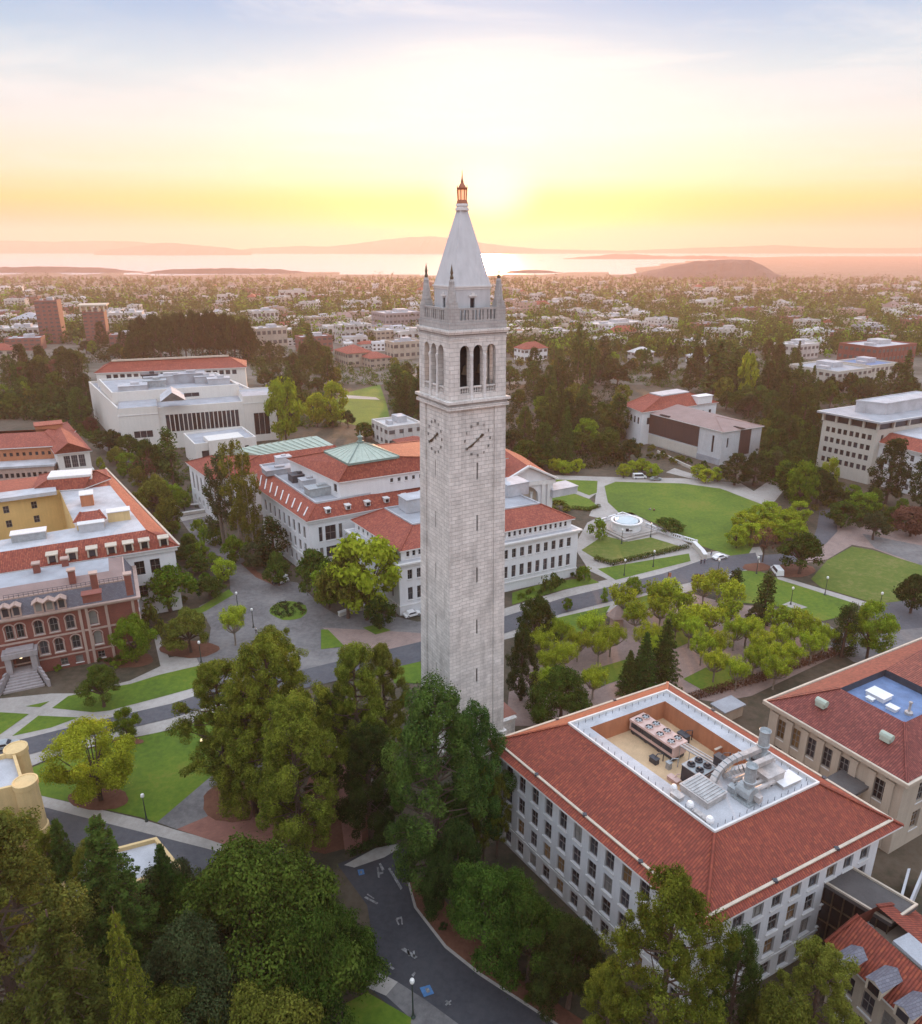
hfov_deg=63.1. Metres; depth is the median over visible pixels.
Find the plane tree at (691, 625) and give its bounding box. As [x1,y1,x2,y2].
[676,613,704,648]
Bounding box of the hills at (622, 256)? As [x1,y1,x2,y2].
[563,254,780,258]
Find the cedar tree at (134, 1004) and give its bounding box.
[105,907,167,1023]
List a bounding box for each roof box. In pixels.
[670,789,684,801]
[865,695,875,701]
[885,703,900,712]
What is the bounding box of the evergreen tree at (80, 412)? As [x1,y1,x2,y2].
[66,387,91,424]
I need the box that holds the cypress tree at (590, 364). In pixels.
[584,338,596,388]
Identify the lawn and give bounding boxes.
[0,712,27,733]
[13,716,77,735]
[29,701,48,706]
[32,722,250,821]
[53,665,199,711]
[178,589,233,614]
[321,629,342,648]
[337,384,389,424]
[343,993,410,1023]
[363,625,389,633]
[394,661,420,682]
[512,577,598,604]
[552,494,595,510]
[556,479,597,494]
[557,606,609,641]
[582,536,678,561]
[592,659,625,684]
[599,553,690,579]
[605,482,768,555]
[624,595,658,613]
[652,625,715,647]
[684,658,753,692]
[736,570,854,620]
[811,547,921,602]
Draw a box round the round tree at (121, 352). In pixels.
[119,347,126,358]
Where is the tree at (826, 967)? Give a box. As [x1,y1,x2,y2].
[758,935,864,1023]
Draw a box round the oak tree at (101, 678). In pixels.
[74,663,120,708]
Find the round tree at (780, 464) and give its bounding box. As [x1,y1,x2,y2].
[775,460,789,483]
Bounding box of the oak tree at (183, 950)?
[137,904,257,1023]
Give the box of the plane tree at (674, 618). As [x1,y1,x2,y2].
[663,607,690,639]
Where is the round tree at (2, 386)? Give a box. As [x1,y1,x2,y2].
[0,384,8,394]
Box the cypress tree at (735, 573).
[729,567,744,591]
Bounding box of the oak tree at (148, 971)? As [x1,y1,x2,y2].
[131,951,189,1013]
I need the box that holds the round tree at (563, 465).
[556,460,573,474]
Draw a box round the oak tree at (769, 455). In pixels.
[758,445,789,477]
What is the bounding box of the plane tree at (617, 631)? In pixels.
[593,621,628,656]
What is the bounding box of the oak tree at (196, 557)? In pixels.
[183,552,209,571]
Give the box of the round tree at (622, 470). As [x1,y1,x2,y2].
[615,463,631,477]
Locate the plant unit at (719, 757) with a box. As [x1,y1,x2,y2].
[713,752,730,765]
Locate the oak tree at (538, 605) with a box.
[515,593,560,649]
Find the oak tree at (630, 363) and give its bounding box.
[623,359,636,371]
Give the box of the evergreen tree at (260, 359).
[256,355,267,375]
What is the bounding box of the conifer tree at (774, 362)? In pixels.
[765,359,776,391]
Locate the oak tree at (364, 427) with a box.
[354,422,373,438]
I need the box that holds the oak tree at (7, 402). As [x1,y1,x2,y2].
[0,392,27,411]
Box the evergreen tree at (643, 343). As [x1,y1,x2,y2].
[639,340,647,347]
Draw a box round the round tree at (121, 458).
[114,452,135,470]
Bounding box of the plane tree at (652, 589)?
[644,578,675,602]
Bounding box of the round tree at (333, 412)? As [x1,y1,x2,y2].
[313,380,348,426]
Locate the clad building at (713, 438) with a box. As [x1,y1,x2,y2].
[648,404,763,465]
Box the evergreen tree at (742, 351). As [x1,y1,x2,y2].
[734,346,745,363]
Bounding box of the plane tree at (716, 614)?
[696,601,728,633]
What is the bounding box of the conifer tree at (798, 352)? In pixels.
[796,341,801,362]
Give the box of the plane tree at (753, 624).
[732,612,764,648]
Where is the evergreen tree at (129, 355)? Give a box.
[124,335,140,358]
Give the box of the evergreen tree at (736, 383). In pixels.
[727,379,739,391]
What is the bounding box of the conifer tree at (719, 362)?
[698,340,734,392]
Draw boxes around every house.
[0,313,16,324]
[23,289,35,294]
[25,281,36,285]
[39,286,55,292]
[54,294,72,302]
[61,301,81,305]
[73,296,86,302]
[154,286,167,292]
[217,293,233,300]
[247,293,255,301]
[266,295,285,304]
[276,296,292,305]
[279,288,306,299]
[282,325,291,337]
[288,338,294,345]
[291,319,302,327]
[310,320,321,331]
[322,321,344,339]
[333,281,345,285]
[335,310,351,321]
[342,334,367,346]
[342,339,352,346]
[343,298,360,305]
[349,299,381,309]
[351,317,371,322]
[356,340,371,348]
[371,340,384,350]
[393,327,418,339]
[401,297,418,304]
[506,313,525,319]
[506,328,545,341]
[529,292,544,300]
[535,300,549,310]
[548,299,562,309]
[551,324,572,328]
[553,297,575,304]
[560,307,586,318]
[565,327,596,336]
[579,309,598,319]
[585,317,601,320]
[604,323,613,329]
[609,324,636,338]
[612,306,633,313]
[629,308,649,320]
[651,299,668,307]
[674,337,705,346]
[690,313,716,317]
[691,298,723,310]
[694,284,702,291]
[702,282,714,286]
[702,288,721,295]
[704,325,741,344]
[721,281,733,285]
[734,295,753,301]
[752,287,769,293]
[760,309,776,316]
[772,300,795,306]
[796,327,830,338]
[797,337,826,351]
[822,319,832,327]
[830,328,846,337]
[843,318,879,327]
[846,316,871,320]
[857,284,867,289]
[863,329,895,337]
[875,331,896,338]
[882,300,902,310]
[885,309,907,316]
[898,315,921,329]
[901,303,921,310]
[907,286,918,291]
[909,308,921,314]
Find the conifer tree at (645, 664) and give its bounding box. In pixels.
[626,632,659,692]
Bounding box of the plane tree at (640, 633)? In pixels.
[632,618,661,642]
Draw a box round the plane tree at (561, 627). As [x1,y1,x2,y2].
[546,617,572,640]
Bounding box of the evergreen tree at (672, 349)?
[662,344,678,372]
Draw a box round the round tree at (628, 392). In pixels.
[615,384,632,401]
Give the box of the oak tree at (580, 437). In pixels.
[571,431,593,451]
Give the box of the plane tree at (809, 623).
[794,612,822,635]
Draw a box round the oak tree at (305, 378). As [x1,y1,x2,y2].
[293,371,310,386]
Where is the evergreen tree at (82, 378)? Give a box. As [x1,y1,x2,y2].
[74,372,92,408]
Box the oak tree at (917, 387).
[907,376,920,390]
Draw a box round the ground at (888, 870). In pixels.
[0,256,921,1023]
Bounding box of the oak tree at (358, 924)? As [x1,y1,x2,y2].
[329,922,382,1015]
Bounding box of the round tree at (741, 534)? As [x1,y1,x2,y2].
[723,524,749,547]
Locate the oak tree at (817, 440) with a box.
[806,436,819,447]
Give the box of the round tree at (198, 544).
[190,540,209,556]
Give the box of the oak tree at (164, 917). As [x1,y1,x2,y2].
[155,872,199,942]
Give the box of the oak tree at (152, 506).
[144,496,155,511]
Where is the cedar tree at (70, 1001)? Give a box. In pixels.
[15,909,143,1023]
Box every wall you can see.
[175,503,198,508]
[178,509,204,515]
[338,604,364,616]
[657,450,699,471]
[692,541,707,559]
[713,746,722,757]
[901,868,910,894]
[910,871,921,900]
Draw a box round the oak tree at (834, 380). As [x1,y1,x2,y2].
[824,376,842,390]
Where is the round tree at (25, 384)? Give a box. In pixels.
[11,381,30,389]
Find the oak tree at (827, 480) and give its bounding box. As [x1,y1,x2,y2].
[799,467,840,504]
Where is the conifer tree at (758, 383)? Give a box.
[753,363,761,388]
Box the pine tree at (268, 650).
[216,631,331,828]
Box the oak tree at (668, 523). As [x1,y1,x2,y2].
[655,517,686,533]
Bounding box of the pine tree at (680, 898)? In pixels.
[584,861,743,1023]
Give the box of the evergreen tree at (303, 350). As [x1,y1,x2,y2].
[298,343,308,360]
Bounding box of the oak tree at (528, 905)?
[488,874,576,999]
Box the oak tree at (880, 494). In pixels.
[871,487,884,505]
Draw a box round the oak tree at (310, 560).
[293,548,332,599]
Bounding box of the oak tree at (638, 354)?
[634,349,649,362]
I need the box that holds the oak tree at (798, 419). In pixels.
[776,414,809,432]
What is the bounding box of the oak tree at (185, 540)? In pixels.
[180,536,194,546]
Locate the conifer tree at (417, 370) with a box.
[414,366,418,401]
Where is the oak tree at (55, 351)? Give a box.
[51,346,67,357]
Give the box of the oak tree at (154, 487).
[138,473,172,506]
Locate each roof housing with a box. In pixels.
[261,463,290,476]
[274,454,291,464]
[287,471,304,482]
[298,476,315,488]
[304,483,330,497]
[397,491,419,513]
[505,476,529,497]
[550,480,577,497]
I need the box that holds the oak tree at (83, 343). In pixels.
[78,340,95,353]
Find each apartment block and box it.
[0,310,20,314]
[3,297,29,309]
[9,295,40,302]
[24,307,34,311]
[62,304,82,312]
[66,314,82,324]
[106,307,124,315]
[127,303,142,309]
[136,294,153,300]
[174,287,187,293]
[212,303,222,308]
[216,300,229,307]
[241,288,255,292]
[264,305,285,312]
[298,300,318,312]
[307,294,327,301]
[348,309,370,318]
[372,324,390,327]
[502,287,512,294]
[505,298,520,306]
[506,307,522,312]
[507,319,534,327]
[512,326,542,329]
[513,300,536,313]
[536,315,569,325]
[579,293,594,304]
[603,299,621,308]
[644,316,677,328]
[650,324,671,327]
[683,291,700,297]
[689,321,723,331]
[726,317,757,326]
[731,287,743,292]
[731,306,761,316]
[776,306,804,315]
[779,315,802,323]
[793,317,820,327]
[836,307,865,317]
[890,296,907,301]
[893,284,906,290]
[897,301,919,304]
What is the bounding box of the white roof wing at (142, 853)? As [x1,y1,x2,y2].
[59,837,180,947]
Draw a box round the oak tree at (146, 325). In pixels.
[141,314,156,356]
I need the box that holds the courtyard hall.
[0,468,182,616]
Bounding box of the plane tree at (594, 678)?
[580,662,610,699]
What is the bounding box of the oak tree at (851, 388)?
[848,377,866,399]
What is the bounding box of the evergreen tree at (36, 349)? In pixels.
[30,344,46,360]
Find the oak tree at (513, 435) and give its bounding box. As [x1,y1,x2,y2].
[505,429,531,450]
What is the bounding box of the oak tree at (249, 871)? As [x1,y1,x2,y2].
[167,826,377,1023]
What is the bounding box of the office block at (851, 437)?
[816,391,921,483]
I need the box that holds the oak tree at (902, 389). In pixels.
[894,385,912,393]
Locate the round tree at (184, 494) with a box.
[174,490,191,510]
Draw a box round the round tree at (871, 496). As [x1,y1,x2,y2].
[844,490,882,520]
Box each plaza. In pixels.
[178,803,290,847]
[180,509,420,689]
[324,628,420,648]
[508,594,837,725]
[577,512,701,580]
[803,516,921,564]
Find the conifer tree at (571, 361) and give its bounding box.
[568,342,579,381]
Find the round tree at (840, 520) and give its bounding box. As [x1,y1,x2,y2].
[825,500,864,527]
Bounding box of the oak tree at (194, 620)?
[160,606,208,652]
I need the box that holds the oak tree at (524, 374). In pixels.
[522,367,536,381]
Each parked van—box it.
[632,473,646,478]
[770,565,783,575]
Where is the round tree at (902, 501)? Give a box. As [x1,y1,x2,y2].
[896,498,908,507]
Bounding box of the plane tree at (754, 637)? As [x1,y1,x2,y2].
[747,629,775,648]
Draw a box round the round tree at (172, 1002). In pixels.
[141,978,226,1023]
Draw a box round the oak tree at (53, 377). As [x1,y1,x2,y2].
[44,371,67,387]
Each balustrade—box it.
[601,512,642,521]
[645,522,697,542]
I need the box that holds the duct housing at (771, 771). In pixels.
[756,762,785,788]
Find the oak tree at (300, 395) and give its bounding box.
[284,388,307,404]
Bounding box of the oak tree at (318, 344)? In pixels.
[308,340,321,351]
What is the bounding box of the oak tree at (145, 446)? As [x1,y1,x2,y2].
[127,439,164,475]
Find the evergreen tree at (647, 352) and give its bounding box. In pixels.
[639,347,653,371]
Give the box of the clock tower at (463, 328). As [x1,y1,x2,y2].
[415,174,516,762]
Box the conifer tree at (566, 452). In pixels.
[554,406,575,463]
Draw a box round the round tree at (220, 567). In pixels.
[210,557,236,581]
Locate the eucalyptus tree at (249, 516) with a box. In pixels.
[237,475,261,553]
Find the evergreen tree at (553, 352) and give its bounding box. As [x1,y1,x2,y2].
[548,346,556,362]
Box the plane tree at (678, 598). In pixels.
[671,590,698,609]
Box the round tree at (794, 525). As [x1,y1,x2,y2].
[781,518,808,538]
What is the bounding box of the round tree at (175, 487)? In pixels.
[167,483,182,498]
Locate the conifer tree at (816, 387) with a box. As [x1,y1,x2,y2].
[813,377,819,405]
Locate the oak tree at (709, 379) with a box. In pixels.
[702,375,721,394]
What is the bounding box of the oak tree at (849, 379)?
[838,372,859,392]
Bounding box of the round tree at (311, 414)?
[302,393,328,426]
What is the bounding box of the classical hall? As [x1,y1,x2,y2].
[873,427,921,495]
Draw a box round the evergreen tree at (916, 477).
[907,455,921,509]
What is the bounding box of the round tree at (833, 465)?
[821,456,839,491]
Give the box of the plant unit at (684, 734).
[677,729,692,743]
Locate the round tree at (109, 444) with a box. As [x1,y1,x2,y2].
[88,429,120,450]
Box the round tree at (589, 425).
[572,417,598,442]
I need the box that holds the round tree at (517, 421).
[516,414,530,431]
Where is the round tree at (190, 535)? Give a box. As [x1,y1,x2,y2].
[180,532,197,545]
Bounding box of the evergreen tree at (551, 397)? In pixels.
[539,385,560,424]
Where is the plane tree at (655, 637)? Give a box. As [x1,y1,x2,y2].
[641,634,661,670]
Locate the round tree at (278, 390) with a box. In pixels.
[263,376,305,440]
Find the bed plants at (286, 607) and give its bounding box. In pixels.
[270,600,305,617]
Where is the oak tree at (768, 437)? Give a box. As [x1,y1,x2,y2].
[759,428,785,446]
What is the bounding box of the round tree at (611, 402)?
[610,394,626,412]
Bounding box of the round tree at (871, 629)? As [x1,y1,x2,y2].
[844,599,900,658]
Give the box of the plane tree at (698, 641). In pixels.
[689,629,719,665]
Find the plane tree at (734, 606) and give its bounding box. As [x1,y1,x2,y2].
[716,597,743,629]
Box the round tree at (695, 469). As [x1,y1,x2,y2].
[690,464,707,478]
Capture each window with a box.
[2,506,9,513]
[3,330,36,332]
[5,339,39,341]
[5,626,13,640]
[6,520,12,527]
[16,624,24,637]
[31,501,37,508]
[33,515,39,522]
[34,302,55,303]
[34,621,43,634]
[39,641,49,655]
[49,618,58,631]
[55,638,64,652]
[61,657,69,665]
[63,456,71,468]
[65,615,74,628]
[71,455,78,467]
[72,635,81,648]
[76,654,84,663]
[78,454,86,466]
[89,611,98,624]
[94,631,102,644]
[97,650,105,657]
[109,315,140,317]
[134,431,140,437]
[134,561,145,576]
[139,585,148,598]
[140,431,146,437]
[147,430,152,436]
[150,558,160,573]
[165,415,170,431]
[170,414,175,430]
[174,414,179,430]
[179,414,183,430]
[183,413,188,430]
[187,413,192,429]
[192,413,196,429]
[196,412,201,428]
[201,412,205,428]
[202,450,208,456]
[205,412,209,428]
[209,412,214,427]
[214,411,218,427]
[218,411,222,427]
[222,411,226,426]
[226,410,230,426]
[231,410,235,426]
[235,410,239,425]
[254,313,277,316]
[254,413,259,434]
[257,330,285,334]
[259,412,265,433]
[260,339,286,344]
[264,412,270,433]
[319,527,323,542]
[325,524,336,541]
[326,545,336,556]
[339,523,341,538]
[342,326,370,329]
[372,423,386,433]
[373,434,387,442]
[386,314,418,317]
[386,319,418,322]
[389,427,419,434]
[394,344,418,348]
[394,352,418,356]
[407,569,412,580]
[408,587,413,600]
[416,568,420,578]
[417,585,420,598]
[505,550,508,559]
[505,792,511,805]
[505,830,510,846]
[507,765,512,785]
[511,548,516,558]
[511,565,514,577]
[515,819,523,839]
[515,840,523,858]
[516,797,524,818]
[517,776,525,797]
[519,563,523,576]
[520,547,523,556]
[524,487,535,500]
[527,545,532,555]
[527,562,531,574]
[527,851,535,870]
[528,830,536,851]
[529,787,538,808]
[529,809,537,830]
[535,544,540,553]
[535,560,539,572]
[540,864,548,884]
[541,842,549,864]
[542,820,551,843]
[543,558,546,570]
[543,799,552,821]
[544,542,547,551]
[550,557,554,569]
[553,877,562,897]
[554,855,563,877]
[556,833,565,856]
[557,811,566,833]
[558,555,562,567]
[559,539,563,548]
[566,537,570,547]
[566,553,569,565]
[567,891,577,911]
[569,868,578,890]
[570,846,580,869]
[571,823,581,847]
[582,905,592,925]
[583,882,594,905]
[585,859,595,883]
[586,837,597,861]
[597,920,608,941]
[599,897,610,920]
[601,874,612,898]
[602,850,614,875]
[615,912,626,929]
[617,889,629,913]
[619,865,631,890]
[630,957,641,965]
[640,880,649,903]
[650,945,662,970]
[669,986,678,1000]
[675,926,686,940]
[732,913,742,930]
[750,923,759,943]
[751,903,763,922]
[759,961,769,980]
[761,937,773,959]
[765,913,778,936]
[769,893,782,912]
[775,719,785,741]
[775,950,787,970]
[779,927,791,949]
[784,903,796,926]
[788,883,800,902]
[790,367,834,376]
[790,728,800,751]
[797,917,809,938]
[800,346,818,349]
[800,353,817,356]
[802,893,813,916]
[805,737,816,760]
[806,873,818,892]
[821,746,832,770]
[824,864,836,882]
[838,370,870,376]
[838,756,849,771]
[839,354,857,357]
[840,346,875,352]
[841,855,852,873]
[844,976,854,1001]
[856,990,874,1021]
[858,846,869,864]
[871,777,885,803]
[872,366,892,371]
[877,354,913,359]
[879,346,915,352]
[881,1010,895,1023]
[908,810,917,831]
[914,783,921,804]
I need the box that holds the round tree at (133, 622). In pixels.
[106,610,160,662]
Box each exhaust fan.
[731,761,762,808]
[745,727,775,767]
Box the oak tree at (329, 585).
[311,553,374,618]
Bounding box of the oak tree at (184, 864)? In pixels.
[136,855,207,925]
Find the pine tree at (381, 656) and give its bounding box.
[360,642,410,773]
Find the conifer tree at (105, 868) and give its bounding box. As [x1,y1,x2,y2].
[73,813,166,1018]
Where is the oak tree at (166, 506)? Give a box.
[153,495,182,531]
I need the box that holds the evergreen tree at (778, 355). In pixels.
[771,343,785,372]
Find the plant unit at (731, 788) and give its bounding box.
[727,782,737,793]
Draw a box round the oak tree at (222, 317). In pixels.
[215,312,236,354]
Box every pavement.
[0,634,199,735]
[0,689,227,765]
[42,796,274,859]
[345,844,397,866]
[368,973,396,994]
[386,982,457,1023]
[504,547,762,639]
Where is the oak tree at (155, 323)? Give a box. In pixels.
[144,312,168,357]
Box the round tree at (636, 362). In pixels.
[631,357,639,367]
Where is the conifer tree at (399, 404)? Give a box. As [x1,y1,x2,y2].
[392,371,407,415]
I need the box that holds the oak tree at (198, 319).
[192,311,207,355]
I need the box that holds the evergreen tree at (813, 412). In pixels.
[801,406,822,445]
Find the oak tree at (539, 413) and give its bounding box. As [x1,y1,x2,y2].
[535,404,557,424]
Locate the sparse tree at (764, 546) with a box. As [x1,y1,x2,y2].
[751,526,778,561]
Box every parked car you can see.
[0,738,18,749]
[402,609,420,618]
[649,476,661,480]
[712,553,727,559]
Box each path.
[99,442,200,516]
[158,752,289,828]
[178,513,208,520]
[331,765,361,849]
[340,395,379,399]
[554,475,770,517]
[776,576,864,606]
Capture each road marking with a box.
[364,894,377,903]
[377,863,384,877]
[388,868,401,889]
[396,916,402,924]
[401,948,416,958]
[420,985,433,996]
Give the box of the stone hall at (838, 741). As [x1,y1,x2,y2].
[763,637,921,853]
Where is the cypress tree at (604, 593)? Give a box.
[600,587,608,601]
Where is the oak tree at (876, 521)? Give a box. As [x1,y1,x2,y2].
[855,511,894,539]
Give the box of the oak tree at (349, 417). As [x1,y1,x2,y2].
[341,409,355,426]
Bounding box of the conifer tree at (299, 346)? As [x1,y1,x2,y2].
[297,342,301,358]
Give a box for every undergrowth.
[0,358,101,438]
[0,388,71,420]
[51,418,109,443]
[85,336,288,375]
[105,435,291,575]
[245,345,419,428]
[506,342,655,364]
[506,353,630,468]
[621,352,921,499]
[728,390,787,428]
[811,498,921,530]
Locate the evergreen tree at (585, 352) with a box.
[579,347,589,378]
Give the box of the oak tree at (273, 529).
[253,516,290,568]
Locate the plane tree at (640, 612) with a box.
[621,600,653,634]
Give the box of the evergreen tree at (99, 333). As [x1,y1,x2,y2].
[94,321,106,343]
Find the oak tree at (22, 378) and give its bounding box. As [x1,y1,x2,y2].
[18,375,30,387]
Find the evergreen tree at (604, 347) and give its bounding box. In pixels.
[598,334,610,358]
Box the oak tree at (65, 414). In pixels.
[59,398,93,419]
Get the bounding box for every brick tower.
[34,297,67,343]
[77,303,109,343]
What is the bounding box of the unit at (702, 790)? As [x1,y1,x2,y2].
[679,772,727,809]
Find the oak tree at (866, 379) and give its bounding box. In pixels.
[860,377,872,396]
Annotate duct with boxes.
[691,807,706,821]
[710,745,769,783]
[721,754,774,779]
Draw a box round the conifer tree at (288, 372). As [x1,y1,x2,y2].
[282,361,294,384]
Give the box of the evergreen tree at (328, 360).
[321,353,334,383]
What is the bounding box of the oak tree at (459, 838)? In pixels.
[419,813,483,925]
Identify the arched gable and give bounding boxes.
[505,448,558,507]
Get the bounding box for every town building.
[0,323,38,342]
[0,343,17,362]
[4,333,46,350]
[9,312,37,324]
[108,309,143,327]
[108,330,127,345]
[128,314,156,319]
[247,307,278,324]
[251,323,287,346]
[295,332,332,350]
[304,313,336,323]
[334,320,371,344]
[334,344,371,366]
[361,351,391,368]
[367,325,412,340]
[371,308,419,325]
[372,413,419,443]
[385,337,418,359]
[392,436,419,442]
[513,341,548,360]
[541,327,568,338]
[582,318,647,331]
[587,333,627,344]
[592,312,639,320]
[627,347,653,362]
[635,327,680,338]
[686,353,708,361]
[773,339,819,358]
[789,359,872,393]
[835,356,896,382]
[836,338,916,367]
[850,322,888,334]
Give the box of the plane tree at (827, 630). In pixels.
[810,622,840,654]
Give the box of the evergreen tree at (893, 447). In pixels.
[867,437,912,503]
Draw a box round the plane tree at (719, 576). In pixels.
[706,567,730,601]
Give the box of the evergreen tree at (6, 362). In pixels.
[0,354,16,382]
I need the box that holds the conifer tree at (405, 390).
[402,374,410,414]
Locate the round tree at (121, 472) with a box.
[118,468,126,477]
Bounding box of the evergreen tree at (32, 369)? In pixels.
[24,360,44,387]
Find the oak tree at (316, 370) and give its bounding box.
[311,361,323,376]
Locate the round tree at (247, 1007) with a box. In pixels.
[220,967,324,1023]
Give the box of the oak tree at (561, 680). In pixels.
[523,663,592,723]
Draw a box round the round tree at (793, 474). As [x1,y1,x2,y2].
[785,459,820,511]
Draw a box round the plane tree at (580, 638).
[562,626,590,661]
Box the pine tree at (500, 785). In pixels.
[488,773,512,858]
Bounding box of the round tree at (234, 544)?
[219,534,249,562]
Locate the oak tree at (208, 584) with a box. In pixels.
[194,576,227,599]
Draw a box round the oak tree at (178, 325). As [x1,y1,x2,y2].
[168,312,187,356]
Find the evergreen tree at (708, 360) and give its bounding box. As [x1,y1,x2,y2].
[705,352,715,374]
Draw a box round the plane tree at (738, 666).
[725,655,752,690]
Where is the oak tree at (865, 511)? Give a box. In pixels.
[859,499,876,523]
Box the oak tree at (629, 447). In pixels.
[619,438,642,461]
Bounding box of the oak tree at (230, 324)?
[218,315,244,357]
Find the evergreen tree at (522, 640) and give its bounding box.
[505,626,539,700]
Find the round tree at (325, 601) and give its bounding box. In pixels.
[309,561,338,608]
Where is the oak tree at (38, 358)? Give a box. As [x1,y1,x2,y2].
[32,355,49,374]
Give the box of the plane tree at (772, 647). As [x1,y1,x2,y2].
[748,635,780,670]
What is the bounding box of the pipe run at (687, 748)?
[679,743,716,766]
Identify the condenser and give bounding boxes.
[680,756,715,780]
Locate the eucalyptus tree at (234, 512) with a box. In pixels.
[216,438,258,552]
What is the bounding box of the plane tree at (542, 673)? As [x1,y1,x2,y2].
[529,666,555,700]
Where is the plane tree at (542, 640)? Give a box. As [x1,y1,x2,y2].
[528,624,555,651]
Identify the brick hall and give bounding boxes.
[0,556,140,695]
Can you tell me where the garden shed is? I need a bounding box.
[710,695,745,719]
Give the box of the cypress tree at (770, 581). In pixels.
[752,570,777,625]
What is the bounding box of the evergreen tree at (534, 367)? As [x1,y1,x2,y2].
[526,358,539,392]
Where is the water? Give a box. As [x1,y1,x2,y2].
[0,253,921,275]
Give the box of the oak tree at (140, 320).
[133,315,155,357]
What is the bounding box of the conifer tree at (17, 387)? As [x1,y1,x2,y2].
[10,363,26,408]
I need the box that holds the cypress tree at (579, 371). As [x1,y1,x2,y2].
[572,316,583,382]
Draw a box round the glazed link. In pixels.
[814,866,917,944]
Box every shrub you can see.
[53,665,61,671]
[96,456,104,466]
[104,657,111,662]
[109,661,121,669]
[113,655,120,661]
[141,604,163,634]
[181,595,187,602]
[189,517,206,533]
[197,520,227,543]
[198,572,209,578]
[205,551,220,562]
[303,783,318,797]
[438,921,447,930]
[513,972,525,986]
[517,592,525,599]
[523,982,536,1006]
[540,572,559,591]
[552,499,570,511]
[576,566,591,581]
[587,517,607,539]
[670,458,677,463]
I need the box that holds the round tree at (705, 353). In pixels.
[699,348,708,361]
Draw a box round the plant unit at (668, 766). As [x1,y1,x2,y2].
[665,758,678,769]
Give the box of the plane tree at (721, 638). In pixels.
[705,628,733,650]
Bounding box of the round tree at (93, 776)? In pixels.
[35,714,138,807]
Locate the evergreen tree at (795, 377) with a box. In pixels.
[784,366,804,399]
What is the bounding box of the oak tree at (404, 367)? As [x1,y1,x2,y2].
[401,365,410,373]
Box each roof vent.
[671,784,676,790]
[686,800,693,809]
[705,815,713,824]
[815,696,828,708]
[879,730,894,743]
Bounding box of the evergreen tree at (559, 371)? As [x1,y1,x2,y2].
[551,367,565,389]
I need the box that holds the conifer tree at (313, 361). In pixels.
[308,332,320,369]
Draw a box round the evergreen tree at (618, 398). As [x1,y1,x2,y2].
[604,392,632,436]
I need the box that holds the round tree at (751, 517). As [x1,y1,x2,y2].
[730,510,760,531]
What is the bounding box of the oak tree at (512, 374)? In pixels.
[506,364,522,385]
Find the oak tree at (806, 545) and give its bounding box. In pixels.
[774,530,824,573]
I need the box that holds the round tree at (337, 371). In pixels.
[329,367,341,381]
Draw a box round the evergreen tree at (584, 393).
[575,384,591,406]
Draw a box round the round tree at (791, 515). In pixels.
[780,511,806,527]
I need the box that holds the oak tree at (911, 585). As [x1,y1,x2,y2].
[891,573,921,613]
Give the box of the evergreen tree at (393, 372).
[384,363,407,396]
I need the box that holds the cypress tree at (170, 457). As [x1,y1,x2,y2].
[156,426,186,485]
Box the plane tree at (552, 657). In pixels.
[536,646,568,676]
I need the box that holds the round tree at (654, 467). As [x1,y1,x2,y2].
[643,463,662,476]
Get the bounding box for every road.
[0,553,758,753]
[36,807,216,879]
[338,845,552,1023]
[758,509,836,565]
[768,608,921,661]
[863,534,921,564]
[875,601,921,631]
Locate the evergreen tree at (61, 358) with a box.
[54,350,76,380]
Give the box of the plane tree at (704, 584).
[691,573,718,606]
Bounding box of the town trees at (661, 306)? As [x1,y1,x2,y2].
[0,270,921,357]
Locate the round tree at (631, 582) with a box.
[625,576,645,594]
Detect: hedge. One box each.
[346,834,397,856]
[571,504,601,510]
[593,544,689,565]
[687,682,734,698]
[725,645,848,689]
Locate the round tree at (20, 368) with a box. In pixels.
[9,367,26,376]
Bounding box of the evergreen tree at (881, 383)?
[870,370,888,395]
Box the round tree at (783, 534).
[764,518,791,542]
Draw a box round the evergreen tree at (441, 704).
[378,668,489,900]
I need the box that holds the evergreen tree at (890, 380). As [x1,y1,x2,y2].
[886,361,908,391]
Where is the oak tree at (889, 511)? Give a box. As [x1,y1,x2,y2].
[883,506,905,523]
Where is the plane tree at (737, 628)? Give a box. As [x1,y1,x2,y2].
[722,615,749,650]
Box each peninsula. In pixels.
[0,266,143,272]
[141,268,308,273]
[501,270,562,272]
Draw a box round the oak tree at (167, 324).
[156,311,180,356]
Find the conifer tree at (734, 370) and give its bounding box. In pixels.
[725,348,745,392]
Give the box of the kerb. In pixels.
[408,882,557,1023]
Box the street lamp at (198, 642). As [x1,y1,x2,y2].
[197,641,202,662]
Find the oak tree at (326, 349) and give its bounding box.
[318,345,332,359]
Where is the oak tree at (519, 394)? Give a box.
[511,389,526,404]
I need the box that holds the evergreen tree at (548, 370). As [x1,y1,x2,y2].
[544,365,557,393]
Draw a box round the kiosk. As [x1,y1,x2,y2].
[606,605,625,626]
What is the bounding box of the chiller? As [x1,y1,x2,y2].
[629,712,687,760]
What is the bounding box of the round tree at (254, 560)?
[239,542,262,569]
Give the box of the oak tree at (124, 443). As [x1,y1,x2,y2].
[112,434,138,453]
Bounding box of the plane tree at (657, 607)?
[647,593,675,628]
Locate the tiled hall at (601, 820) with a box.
[488,681,903,1007]
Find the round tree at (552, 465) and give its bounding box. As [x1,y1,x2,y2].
[547,458,560,470]
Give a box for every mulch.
[68,786,127,809]
[102,653,152,667]
[113,738,143,743]
[157,540,228,613]
[159,641,219,657]
[203,783,257,821]
[241,559,274,585]
[290,753,367,853]
[410,880,583,1023]
[743,563,769,570]
[772,564,815,576]
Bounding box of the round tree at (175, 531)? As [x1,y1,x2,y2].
[168,520,180,535]
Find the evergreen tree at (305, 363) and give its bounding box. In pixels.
[296,354,311,374]
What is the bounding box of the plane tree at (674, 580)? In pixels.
[656,577,682,611]
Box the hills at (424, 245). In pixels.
[243,236,631,253]

